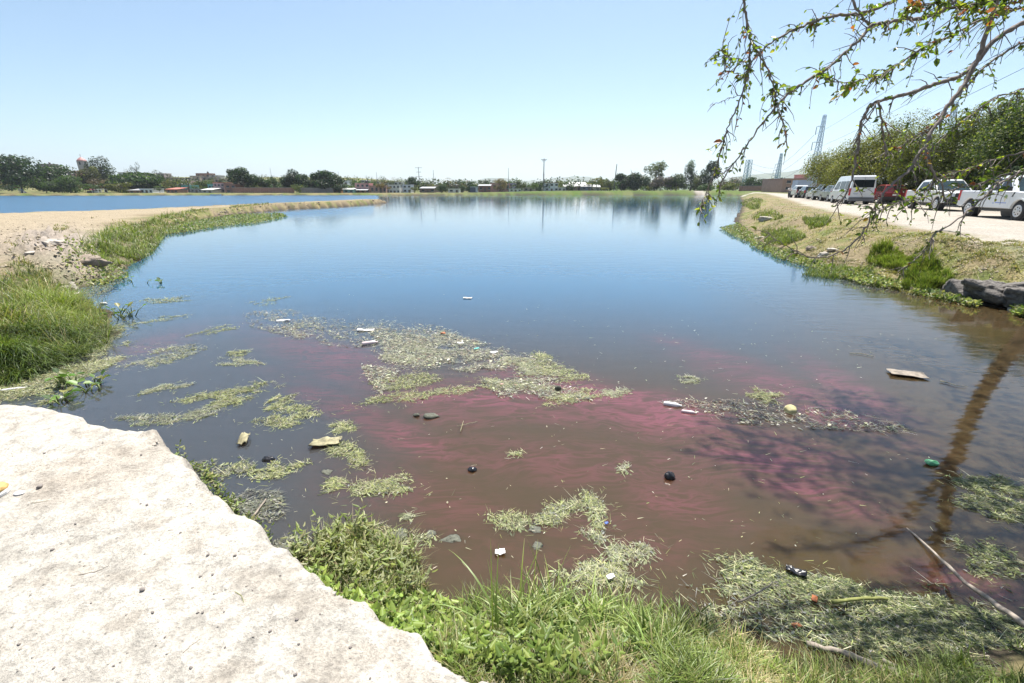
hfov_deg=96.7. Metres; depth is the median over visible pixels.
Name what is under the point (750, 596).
stick
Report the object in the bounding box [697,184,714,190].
round bush
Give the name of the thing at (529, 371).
floating weed mat
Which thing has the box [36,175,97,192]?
willow bush
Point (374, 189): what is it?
house
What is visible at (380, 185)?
bare tree
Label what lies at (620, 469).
floating weed mat
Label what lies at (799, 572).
dark wrapper
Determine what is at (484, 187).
house
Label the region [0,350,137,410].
weed carpet
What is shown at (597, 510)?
floating weed mat
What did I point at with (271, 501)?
scum lump
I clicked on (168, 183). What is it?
yellow tree
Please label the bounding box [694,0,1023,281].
overhanging tree
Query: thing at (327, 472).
scum lump
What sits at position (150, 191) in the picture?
house
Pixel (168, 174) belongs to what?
house
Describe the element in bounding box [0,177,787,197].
bank
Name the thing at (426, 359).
floating debris
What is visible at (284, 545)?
scum lump
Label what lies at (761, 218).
rock
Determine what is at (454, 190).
house
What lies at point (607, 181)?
yellow tree
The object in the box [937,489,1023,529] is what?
floating weed mat
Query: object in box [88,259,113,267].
rock
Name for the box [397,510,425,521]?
floating weed mat
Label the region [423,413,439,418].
dark lump
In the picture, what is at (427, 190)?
house
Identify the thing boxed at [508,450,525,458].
floating weed mat
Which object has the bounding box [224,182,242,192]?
house
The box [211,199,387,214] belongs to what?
clods
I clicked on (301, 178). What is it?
ficus tree
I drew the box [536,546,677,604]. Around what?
floating weed mat
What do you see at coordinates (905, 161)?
mesquite tree
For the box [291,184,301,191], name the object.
garden tree
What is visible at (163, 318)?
floating weed mat
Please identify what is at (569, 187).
house
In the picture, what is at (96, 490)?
concrete slab
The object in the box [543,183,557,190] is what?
house
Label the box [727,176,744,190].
jacaranda tree
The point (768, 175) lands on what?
hill
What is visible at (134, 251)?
grass
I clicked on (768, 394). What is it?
floating weed mat
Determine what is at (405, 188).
house
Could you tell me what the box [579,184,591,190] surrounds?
house
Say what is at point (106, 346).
weed carpet
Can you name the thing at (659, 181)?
jacaranda tree
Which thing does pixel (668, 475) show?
black bag
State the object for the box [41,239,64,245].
rock
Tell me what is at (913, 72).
power cable
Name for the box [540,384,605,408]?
floating weed mat
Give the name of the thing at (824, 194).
parked car
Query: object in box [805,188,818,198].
parked car
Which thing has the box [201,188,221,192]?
house
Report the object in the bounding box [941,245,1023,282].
grass
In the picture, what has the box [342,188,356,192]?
house
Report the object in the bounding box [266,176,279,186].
ficus tree
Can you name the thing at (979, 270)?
clods
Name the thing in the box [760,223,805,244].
grass
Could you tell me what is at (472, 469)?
black bag
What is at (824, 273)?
grass
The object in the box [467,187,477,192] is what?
pump hut
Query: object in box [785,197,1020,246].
clods
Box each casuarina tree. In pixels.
[83,156,116,191]
[700,160,721,190]
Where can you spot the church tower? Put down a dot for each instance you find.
(80, 160)
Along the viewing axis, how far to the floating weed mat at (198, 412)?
5.13 m
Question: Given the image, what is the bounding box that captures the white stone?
[13,491,24,495]
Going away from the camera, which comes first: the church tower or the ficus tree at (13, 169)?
the ficus tree at (13, 169)
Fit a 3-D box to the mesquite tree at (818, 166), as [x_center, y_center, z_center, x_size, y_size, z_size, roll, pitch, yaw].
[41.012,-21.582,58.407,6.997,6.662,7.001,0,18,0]
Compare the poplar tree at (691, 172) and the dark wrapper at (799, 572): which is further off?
the poplar tree at (691, 172)
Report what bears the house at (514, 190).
on the bank
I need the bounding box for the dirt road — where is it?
[693,191,1023,282]
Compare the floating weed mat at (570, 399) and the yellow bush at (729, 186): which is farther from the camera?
the yellow bush at (729, 186)
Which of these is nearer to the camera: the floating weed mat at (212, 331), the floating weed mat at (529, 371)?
the floating weed mat at (529, 371)
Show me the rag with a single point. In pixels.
(243, 437)
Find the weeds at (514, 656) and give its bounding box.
[429,593,660,682]
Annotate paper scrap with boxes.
[606,573,614,579]
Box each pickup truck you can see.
[789,185,807,197]
[811,184,835,199]
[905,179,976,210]
[956,175,1023,220]
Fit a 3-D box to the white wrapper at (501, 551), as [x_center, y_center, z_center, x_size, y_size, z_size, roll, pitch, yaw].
[-0.083,1.457,3.152,0.074,0.022,0.043,-2,19,-5]
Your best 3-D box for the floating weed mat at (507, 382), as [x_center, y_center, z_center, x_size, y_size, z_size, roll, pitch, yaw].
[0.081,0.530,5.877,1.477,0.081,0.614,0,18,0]
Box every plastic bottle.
[0,387,25,390]
[362,341,377,345]
[663,401,681,406]
[681,409,696,413]
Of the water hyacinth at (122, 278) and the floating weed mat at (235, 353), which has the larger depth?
the water hyacinth at (122, 278)
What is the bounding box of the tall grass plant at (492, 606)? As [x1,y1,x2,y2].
[425,545,569,652]
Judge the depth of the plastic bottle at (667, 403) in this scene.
5.30 m
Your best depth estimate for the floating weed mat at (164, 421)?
5.00 m
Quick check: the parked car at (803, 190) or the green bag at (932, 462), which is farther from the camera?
the parked car at (803, 190)
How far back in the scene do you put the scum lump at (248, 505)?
3.62 m
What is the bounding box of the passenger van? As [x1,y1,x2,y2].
[828,175,876,203]
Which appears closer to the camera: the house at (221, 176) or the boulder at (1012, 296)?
the boulder at (1012, 296)
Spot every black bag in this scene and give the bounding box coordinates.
[262,456,274,461]
[468,467,476,471]
[664,471,674,480]
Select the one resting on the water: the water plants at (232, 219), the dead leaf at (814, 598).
the water plants at (232, 219)
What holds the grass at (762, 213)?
on the ground at (76, 221)
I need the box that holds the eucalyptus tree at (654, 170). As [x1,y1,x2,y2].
[643,160,668,190]
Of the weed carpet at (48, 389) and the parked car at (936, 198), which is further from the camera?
the parked car at (936, 198)
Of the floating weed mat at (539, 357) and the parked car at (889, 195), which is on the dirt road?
the parked car at (889, 195)
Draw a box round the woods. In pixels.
[0,175,773,191]
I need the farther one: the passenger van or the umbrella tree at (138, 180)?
the umbrella tree at (138, 180)
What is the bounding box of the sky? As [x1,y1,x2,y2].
[0,0,1023,186]
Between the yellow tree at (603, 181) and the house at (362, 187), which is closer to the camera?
the house at (362, 187)
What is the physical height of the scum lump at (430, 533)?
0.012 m
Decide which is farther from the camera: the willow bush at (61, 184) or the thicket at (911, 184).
the willow bush at (61, 184)
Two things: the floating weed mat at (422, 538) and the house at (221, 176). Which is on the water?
the floating weed mat at (422, 538)
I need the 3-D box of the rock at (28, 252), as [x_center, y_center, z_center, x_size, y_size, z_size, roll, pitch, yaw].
[-12.838,-2.345,12.185,0.311,0.152,0.349,10,21,27]
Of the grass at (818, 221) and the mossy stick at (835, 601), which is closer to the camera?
the mossy stick at (835, 601)
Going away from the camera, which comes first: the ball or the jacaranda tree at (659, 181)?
the ball
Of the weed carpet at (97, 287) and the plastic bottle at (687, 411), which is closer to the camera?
the plastic bottle at (687, 411)
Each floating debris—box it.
[245,308,592,401]
[659,396,915,434]
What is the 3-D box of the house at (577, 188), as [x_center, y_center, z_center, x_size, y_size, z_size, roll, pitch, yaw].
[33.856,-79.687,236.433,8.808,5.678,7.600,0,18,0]
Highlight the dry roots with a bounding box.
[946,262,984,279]
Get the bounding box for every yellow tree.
[165,178,176,187]
[597,179,605,190]
[604,178,613,190]
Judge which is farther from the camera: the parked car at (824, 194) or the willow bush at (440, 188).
the willow bush at (440, 188)
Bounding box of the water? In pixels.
[0,195,1023,666]
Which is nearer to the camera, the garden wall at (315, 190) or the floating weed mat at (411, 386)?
the floating weed mat at (411, 386)
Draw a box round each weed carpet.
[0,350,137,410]
[70,269,128,296]
[77,315,145,403]
[644,557,1023,670]
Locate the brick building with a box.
[761,178,820,191]
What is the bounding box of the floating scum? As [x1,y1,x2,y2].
[192,457,306,555]
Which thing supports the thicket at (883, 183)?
on the dirt road
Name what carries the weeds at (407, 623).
on the ground at (76, 221)
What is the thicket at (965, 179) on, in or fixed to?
on the dirt road
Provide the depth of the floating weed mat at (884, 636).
2.56 m
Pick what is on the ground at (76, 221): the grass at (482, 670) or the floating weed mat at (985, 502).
the grass at (482, 670)
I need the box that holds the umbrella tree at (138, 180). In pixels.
[98,171,164,190]
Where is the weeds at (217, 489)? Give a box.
[170,439,273,539]
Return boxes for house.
[126,188,151,192]
[139,189,163,192]
[156,173,171,177]
[164,188,187,192]
[181,185,198,191]
[190,176,205,181]
[190,189,201,192]
[195,171,214,176]
[201,175,219,181]
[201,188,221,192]
[209,175,224,178]
[213,183,231,192]
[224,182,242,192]
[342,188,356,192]
[355,180,372,192]
[369,186,388,192]
[388,185,402,192]
[402,185,413,192]
[420,187,436,192]
[448,189,460,192]
[478,184,491,191]
[490,183,509,191]
[509,189,520,191]
[523,187,532,190]
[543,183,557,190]
[558,187,565,190]
[563,184,574,190]
[569,182,585,190]
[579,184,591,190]
[589,185,600,190]
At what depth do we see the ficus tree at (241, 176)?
200.28 m
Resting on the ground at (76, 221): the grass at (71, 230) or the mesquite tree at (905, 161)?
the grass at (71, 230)
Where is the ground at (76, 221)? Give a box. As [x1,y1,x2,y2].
[0,193,1023,682]
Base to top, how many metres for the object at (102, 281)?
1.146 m
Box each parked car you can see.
[797,186,816,197]
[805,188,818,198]
[818,185,834,201]
[869,184,906,203]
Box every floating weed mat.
[105,339,217,372]
[112,409,198,429]
[128,314,192,324]
[133,379,193,395]
[139,295,193,303]
[161,374,294,413]
[175,401,229,426]
[184,324,238,336]
[210,356,264,366]
[213,456,255,480]
[227,349,251,356]
[234,403,320,431]
[237,455,320,485]
[258,392,296,411]
[318,436,377,477]
[318,475,349,494]
[327,419,362,435]
[329,470,428,500]
[343,367,499,411]
[363,521,441,548]
[368,340,454,369]
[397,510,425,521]
[465,375,572,394]
[478,508,536,536]
[495,356,547,374]
[504,353,601,388]
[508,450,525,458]
[526,494,586,535]
[530,350,558,359]
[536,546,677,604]
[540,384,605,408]
[555,486,626,539]
[568,519,682,569]
[600,387,632,400]
[616,461,633,476]
[675,374,704,383]
[692,548,809,608]
[744,386,788,404]
[763,557,884,610]
[785,598,950,669]
[804,573,998,634]
[853,584,1023,657]
[930,520,1023,592]
[937,468,1023,503]
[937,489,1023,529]
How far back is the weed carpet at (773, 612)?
2.67 m
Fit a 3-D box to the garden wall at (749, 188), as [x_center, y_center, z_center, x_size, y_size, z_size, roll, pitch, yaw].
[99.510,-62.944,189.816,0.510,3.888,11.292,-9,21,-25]
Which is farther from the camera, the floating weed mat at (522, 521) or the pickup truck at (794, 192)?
the pickup truck at (794, 192)
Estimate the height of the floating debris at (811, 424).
0.045 m
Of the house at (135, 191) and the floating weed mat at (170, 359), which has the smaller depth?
the floating weed mat at (170, 359)
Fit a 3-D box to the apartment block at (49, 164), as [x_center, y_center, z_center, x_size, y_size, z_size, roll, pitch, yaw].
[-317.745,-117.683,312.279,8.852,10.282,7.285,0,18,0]
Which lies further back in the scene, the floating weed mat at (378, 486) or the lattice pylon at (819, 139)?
the lattice pylon at (819, 139)
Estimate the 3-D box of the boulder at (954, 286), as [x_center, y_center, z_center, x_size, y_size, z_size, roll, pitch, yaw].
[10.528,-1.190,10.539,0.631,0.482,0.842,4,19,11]
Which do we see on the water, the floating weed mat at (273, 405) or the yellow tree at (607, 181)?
the floating weed mat at (273, 405)
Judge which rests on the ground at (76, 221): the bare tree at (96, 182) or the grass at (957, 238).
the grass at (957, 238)
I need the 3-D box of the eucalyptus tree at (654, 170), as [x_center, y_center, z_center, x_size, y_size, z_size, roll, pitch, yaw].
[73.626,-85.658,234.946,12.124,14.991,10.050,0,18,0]
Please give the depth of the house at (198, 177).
296.48 m
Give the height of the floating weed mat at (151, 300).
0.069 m
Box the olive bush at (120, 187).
[103,182,132,192]
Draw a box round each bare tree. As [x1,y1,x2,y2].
[86,178,108,192]
[375,181,390,192]
[492,178,506,191]
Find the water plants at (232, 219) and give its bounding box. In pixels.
[165,212,287,233]
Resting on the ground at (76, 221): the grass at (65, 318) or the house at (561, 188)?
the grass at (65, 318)
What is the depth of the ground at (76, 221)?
16.55 m
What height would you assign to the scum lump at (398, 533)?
0.017 m
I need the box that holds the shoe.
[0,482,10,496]
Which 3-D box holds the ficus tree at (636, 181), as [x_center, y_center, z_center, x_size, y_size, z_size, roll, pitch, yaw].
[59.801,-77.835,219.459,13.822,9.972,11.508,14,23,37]
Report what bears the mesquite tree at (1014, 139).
on the dirt road
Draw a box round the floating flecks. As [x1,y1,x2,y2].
[139,253,908,584]
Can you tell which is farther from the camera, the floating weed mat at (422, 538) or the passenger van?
the passenger van
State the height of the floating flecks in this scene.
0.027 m
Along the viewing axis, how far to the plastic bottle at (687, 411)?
5.13 m
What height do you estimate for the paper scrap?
0.014 m
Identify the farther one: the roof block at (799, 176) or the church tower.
the church tower
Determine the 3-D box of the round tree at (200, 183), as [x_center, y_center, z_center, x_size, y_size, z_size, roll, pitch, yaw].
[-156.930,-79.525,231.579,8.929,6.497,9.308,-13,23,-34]
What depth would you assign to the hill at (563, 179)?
4150.18 m
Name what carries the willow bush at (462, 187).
on the bank
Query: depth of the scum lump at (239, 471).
4.09 m
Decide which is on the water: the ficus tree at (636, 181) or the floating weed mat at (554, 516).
the floating weed mat at (554, 516)
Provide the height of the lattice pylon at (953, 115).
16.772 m
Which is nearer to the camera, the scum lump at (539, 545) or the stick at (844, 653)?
the stick at (844, 653)
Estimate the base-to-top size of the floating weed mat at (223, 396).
0.079 m
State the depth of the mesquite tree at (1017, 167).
26.98 m
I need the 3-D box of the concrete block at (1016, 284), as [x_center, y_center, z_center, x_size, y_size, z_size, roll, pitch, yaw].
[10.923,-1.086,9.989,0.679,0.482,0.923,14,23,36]
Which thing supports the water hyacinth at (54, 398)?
on the water
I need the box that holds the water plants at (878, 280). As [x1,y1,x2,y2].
[719,222,1023,316]
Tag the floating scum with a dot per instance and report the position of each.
(263, 514)
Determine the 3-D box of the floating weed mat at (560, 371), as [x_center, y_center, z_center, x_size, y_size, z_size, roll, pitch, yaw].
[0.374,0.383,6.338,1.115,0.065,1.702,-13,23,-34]
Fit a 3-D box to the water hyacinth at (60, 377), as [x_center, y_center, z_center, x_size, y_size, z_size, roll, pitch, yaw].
[-5.571,0.497,5.752,0.838,0.256,0.515,0,18,0]
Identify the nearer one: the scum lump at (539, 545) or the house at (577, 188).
the scum lump at (539, 545)
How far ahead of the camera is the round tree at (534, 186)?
219.60 m
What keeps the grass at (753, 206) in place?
on the ground at (76, 221)
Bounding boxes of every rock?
[23,251,34,255]
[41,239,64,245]
[80,254,100,263]
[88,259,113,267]
[758,216,771,221]
[805,245,815,250]
[817,252,829,256]
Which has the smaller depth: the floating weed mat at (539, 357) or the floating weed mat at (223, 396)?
the floating weed mat at (223, 396)
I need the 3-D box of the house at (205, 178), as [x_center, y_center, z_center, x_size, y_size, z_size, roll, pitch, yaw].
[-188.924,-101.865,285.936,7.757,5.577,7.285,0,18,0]
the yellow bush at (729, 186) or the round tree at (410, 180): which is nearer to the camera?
the yellow bush at (729, 186)
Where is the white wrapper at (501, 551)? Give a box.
[495,548,504,554]
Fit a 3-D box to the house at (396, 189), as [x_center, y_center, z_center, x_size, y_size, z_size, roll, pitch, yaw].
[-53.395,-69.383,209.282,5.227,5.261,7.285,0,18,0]
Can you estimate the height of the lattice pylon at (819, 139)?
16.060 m
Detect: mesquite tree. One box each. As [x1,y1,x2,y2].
[799,146,848,199]
[820,133,901,201]
[861,106,933,201]
[884,119,964,189]
[919,101,997,180]
[949,92,1023,183]
[967,98,1023,189]
[1013,164,1023,174]
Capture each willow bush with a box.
[18,177,59,192]
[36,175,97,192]
[436,183,447,191]
[459,185,465,192]
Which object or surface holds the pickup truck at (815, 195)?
on the dirt road
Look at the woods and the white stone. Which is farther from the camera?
the woods
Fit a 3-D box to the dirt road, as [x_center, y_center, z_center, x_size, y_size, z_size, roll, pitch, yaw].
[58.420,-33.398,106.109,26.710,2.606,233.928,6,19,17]
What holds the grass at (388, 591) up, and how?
on the ground at (76, 221)
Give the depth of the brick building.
143.65 m
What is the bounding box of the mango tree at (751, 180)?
[740,177,762,185]
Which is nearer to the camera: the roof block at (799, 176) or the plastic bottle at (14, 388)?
the plastic bottle at (14, 388)
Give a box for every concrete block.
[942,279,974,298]
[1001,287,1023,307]
[1002,281,1023,287]
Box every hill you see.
[474,176,663,188]
[680,161,897,188]
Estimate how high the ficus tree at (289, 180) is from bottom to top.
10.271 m
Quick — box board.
[887,369,929,378]
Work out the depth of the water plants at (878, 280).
12.62 m
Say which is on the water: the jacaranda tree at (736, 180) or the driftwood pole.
the driftwood pole
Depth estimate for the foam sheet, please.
8.14 m
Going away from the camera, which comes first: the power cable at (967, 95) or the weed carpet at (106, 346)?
the weed carpet at (106, 346)
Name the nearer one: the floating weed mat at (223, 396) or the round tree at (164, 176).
the floating weed mat at (223, 396)
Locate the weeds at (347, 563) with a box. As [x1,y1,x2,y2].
[281,504,437,603]
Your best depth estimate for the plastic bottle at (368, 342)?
7.40 m
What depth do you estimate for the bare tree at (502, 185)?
209.58 m
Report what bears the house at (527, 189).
on the bank
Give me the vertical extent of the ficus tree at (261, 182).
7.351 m
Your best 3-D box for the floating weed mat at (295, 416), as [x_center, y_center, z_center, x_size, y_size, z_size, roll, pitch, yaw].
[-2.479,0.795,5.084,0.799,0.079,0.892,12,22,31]
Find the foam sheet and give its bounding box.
[357,328,374,330]
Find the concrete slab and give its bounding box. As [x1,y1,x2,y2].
[0,405,487,682]
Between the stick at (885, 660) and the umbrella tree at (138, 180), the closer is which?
the stick at (885, 660)
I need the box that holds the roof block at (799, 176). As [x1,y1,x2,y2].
[794,174,816,177]
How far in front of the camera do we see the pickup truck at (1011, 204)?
21.23 m
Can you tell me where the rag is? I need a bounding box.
[236,432,249,445]
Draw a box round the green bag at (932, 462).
[925,459,939,465]
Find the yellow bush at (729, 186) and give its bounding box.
[722,183,738,190]
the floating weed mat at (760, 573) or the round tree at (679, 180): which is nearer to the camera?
the floating weed mat at (760, 573)
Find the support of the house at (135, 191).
on the bank
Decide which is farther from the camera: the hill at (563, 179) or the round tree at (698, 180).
the hill at (563, 179)
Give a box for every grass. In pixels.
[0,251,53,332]
[0,259,132,384]
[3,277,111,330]
[4,216,156,250]
[74,207,199,269]
[190,202,268,219]
[298,505,526,642]
[402,606,604,682]
[408,572,1023,682]
[459,538,740,675]
[739,197,1023,296]
[741,197,762,209]
[751,208,784,221]
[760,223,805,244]
[802,212,831,228]
[802,261,878,278]
[865,238,936,280]
[896,247,955,290]
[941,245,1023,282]
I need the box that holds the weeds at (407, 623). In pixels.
[304,563,512,674]
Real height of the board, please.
0.024 m
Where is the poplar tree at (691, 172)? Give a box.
[684,160,697,190]
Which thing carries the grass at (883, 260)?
on the ground at (76, 221)
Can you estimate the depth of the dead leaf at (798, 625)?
2.63 m
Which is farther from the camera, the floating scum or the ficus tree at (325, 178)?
the ficus tree at (325, 178)
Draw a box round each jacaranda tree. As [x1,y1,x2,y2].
[647,176,673,190]
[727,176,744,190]
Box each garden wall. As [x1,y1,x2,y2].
[232,187,294,192]
[299,188,332,192]
[739,186,761,190]
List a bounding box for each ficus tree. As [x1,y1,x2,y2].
[0,153,75,192]
[225,166,257,186]
[255,176,270,186]
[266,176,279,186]
[279,169,300,186]
[294,174,318,187]
[309,170,344,188]
[333,183,347,192]
[615,173,628,190]
[623,171,651,190]
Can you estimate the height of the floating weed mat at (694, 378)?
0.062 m
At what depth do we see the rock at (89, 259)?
12.90 m
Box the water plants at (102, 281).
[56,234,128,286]
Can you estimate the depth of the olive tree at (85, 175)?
209.51 m
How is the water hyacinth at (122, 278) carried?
on the water
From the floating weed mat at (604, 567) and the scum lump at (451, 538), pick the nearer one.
the floating weed mat at (604, 567)
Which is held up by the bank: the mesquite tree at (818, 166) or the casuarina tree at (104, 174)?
the casuarina tree at (104, 174)
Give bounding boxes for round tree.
[158,170,170,184]
[193,179,212,188]
[348,181,354,187]
[404,176,418,186]
[515,181,526,188]
[530,183,538,190]
[665,173,686,190]
[692,172,703,190]
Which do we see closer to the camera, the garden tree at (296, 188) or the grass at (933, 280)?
the grass at (933, 280)
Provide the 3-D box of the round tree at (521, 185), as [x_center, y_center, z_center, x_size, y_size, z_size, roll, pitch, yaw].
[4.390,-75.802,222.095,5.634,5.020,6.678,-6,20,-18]
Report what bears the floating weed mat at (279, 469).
on the water
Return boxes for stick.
[252,499,266,515]
[737,584,771,602]
[806,640,919,680]
[831,596,888,603]
[882,658,931,678]
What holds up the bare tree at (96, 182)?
on the bank
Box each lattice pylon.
[742,160,752,185]
[771,153,782,178]
[809,115,826,185]
[939,102,958,137]
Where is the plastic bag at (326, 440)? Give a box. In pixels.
[308,436,341,445]
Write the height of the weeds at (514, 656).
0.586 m
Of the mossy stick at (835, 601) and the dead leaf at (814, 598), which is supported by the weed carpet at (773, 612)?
the dead leaf at (814, 598)
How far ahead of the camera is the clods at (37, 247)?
12.31 m
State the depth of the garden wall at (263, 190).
196.23 m
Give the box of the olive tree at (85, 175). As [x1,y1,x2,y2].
[75,166,102,191]
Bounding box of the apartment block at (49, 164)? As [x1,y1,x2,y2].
[38,162,58,168]
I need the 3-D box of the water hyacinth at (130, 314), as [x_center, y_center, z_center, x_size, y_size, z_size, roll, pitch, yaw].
[-7.728,-0.589,8.921,0.734,0.307,0.630,3,19,9]
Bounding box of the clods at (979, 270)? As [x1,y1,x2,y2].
[741,200,1023,281]
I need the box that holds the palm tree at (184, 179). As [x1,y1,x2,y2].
[182,177,191,192]
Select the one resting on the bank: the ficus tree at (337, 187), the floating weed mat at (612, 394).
the ficus tree at (337, 187)
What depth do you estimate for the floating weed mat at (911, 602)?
2.76 m
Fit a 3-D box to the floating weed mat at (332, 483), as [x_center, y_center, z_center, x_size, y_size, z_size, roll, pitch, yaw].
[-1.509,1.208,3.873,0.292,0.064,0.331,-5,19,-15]
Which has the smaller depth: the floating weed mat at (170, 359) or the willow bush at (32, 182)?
the floating weed mat at (170, 359)
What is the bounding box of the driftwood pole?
[907,528,1023,626]
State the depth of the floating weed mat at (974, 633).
2.59 m
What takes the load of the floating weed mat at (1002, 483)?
on the water
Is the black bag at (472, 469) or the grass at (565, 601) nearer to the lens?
the grass at (565, 601)
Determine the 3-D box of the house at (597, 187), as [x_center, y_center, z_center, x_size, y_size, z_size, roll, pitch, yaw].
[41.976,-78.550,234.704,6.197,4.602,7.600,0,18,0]
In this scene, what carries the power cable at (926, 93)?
hanging from the lattice pylon at (819, 139)
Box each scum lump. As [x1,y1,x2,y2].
[233,465,249,473]
[238,500,263,512]
[265,494,280,504]
[275,539,295,552]
[322,469,332,475]
[391,528,407,540]
[427,530,435,538]
[440,534,460,542]
[529,525,540,532]
[533,541,542,549]
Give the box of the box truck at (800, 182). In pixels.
[791,180,811,188]
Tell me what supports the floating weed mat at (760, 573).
on the water
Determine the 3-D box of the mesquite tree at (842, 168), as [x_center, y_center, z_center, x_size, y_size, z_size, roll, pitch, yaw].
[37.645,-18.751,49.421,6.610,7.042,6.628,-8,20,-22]
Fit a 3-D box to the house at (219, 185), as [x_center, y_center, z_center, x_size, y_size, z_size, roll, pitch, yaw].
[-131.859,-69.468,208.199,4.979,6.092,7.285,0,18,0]
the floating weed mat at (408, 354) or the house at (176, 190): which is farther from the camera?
the house at (176, 190)
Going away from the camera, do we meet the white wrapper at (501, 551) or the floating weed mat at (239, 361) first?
the white wrapper at (501, 551)
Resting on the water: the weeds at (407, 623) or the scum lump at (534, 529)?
the scum lump at (534, 529)
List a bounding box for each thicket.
[875,179,892,201]
[892,175,940,201]
[940,169,979,189]
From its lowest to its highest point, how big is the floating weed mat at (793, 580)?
0.083 m
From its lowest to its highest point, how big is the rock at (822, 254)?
0.310 m
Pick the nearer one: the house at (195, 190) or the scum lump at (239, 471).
the scum lump at (239, 471)
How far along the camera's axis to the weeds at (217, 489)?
3.76 m
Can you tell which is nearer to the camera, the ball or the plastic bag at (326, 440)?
the plastic bag at (326, 440)
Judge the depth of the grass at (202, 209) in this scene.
48.28 m
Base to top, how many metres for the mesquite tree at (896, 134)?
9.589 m
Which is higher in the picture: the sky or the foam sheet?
the sky
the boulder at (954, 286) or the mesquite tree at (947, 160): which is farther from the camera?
the mesquite tree at (947, 160)
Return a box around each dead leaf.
[791,622,801,628]
[811,594,817,601]
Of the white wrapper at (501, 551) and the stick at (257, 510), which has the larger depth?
the stick at (257, 510)
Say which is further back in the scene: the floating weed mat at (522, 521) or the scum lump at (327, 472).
the scum lump at (327, 472)
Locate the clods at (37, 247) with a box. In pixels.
[0,229,96,285]
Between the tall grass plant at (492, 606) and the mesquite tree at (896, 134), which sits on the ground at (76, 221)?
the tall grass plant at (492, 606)
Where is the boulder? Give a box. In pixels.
[961,278,1005,304]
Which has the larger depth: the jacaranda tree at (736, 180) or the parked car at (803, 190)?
the jacaranda tree at (736, 180)
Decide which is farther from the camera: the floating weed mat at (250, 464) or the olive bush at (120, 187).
the olive bush at (120, 187)
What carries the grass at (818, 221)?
on the ground at (76, 221)
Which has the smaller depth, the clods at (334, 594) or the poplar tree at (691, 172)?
the clods at (334, 594)
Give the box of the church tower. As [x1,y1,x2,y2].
[76,156,86,169]
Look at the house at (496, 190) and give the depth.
223.54 m
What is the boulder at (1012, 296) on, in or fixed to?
on the ground at (76, 221)
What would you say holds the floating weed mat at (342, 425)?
on the water
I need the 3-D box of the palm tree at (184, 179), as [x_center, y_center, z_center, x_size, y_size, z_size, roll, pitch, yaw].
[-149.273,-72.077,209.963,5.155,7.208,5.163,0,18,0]
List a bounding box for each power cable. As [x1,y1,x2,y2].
[815,40,1021,148]
[824,24,981,129]
[871,68,1022,140]
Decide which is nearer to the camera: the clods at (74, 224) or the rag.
the rag
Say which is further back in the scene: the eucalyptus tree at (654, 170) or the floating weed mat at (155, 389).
the eucalyptus tree at (654, 170)
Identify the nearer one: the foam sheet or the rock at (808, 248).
the foam sheet
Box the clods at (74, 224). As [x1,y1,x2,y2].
[0,200,339,244]
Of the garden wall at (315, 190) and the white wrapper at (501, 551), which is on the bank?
the garden wall at (315, 190)
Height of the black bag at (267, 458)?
0.056 m
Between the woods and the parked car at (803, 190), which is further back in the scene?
the woods
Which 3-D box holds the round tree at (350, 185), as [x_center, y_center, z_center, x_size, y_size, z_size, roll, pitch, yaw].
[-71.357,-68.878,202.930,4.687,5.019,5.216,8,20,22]
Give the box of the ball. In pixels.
[784,404,796,413]
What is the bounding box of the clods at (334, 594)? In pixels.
[150,437,466,681]
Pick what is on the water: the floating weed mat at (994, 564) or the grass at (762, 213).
the floating weed mat at (994, 564)
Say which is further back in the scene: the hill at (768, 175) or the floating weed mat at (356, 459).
the hill at (768, 175)
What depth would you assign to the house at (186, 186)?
216.05 m
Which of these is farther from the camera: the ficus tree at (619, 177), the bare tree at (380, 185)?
the ficus tree at (619, 177)
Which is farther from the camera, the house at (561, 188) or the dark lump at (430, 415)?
the house at (561, 188)
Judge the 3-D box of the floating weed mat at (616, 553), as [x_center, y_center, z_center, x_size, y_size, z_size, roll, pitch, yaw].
[0.768,1.416,3.244,0.740,0.070,0.494,0,18,0]
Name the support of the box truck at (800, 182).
on the dirt road
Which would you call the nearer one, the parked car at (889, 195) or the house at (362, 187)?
the parked car at (889, 195)
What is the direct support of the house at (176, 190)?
on the bank
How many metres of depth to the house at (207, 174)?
310.07 m
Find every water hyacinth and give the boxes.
[41,387,81,404]
[45,368,110,393]
[101,301,145,319]
[105,274,133,282]
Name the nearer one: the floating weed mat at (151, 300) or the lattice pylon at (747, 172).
the floating weed mat at (151, 300)
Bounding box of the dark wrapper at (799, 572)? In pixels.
[786,564,806,577]
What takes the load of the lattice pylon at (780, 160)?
on the bank
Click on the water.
(646, 299)

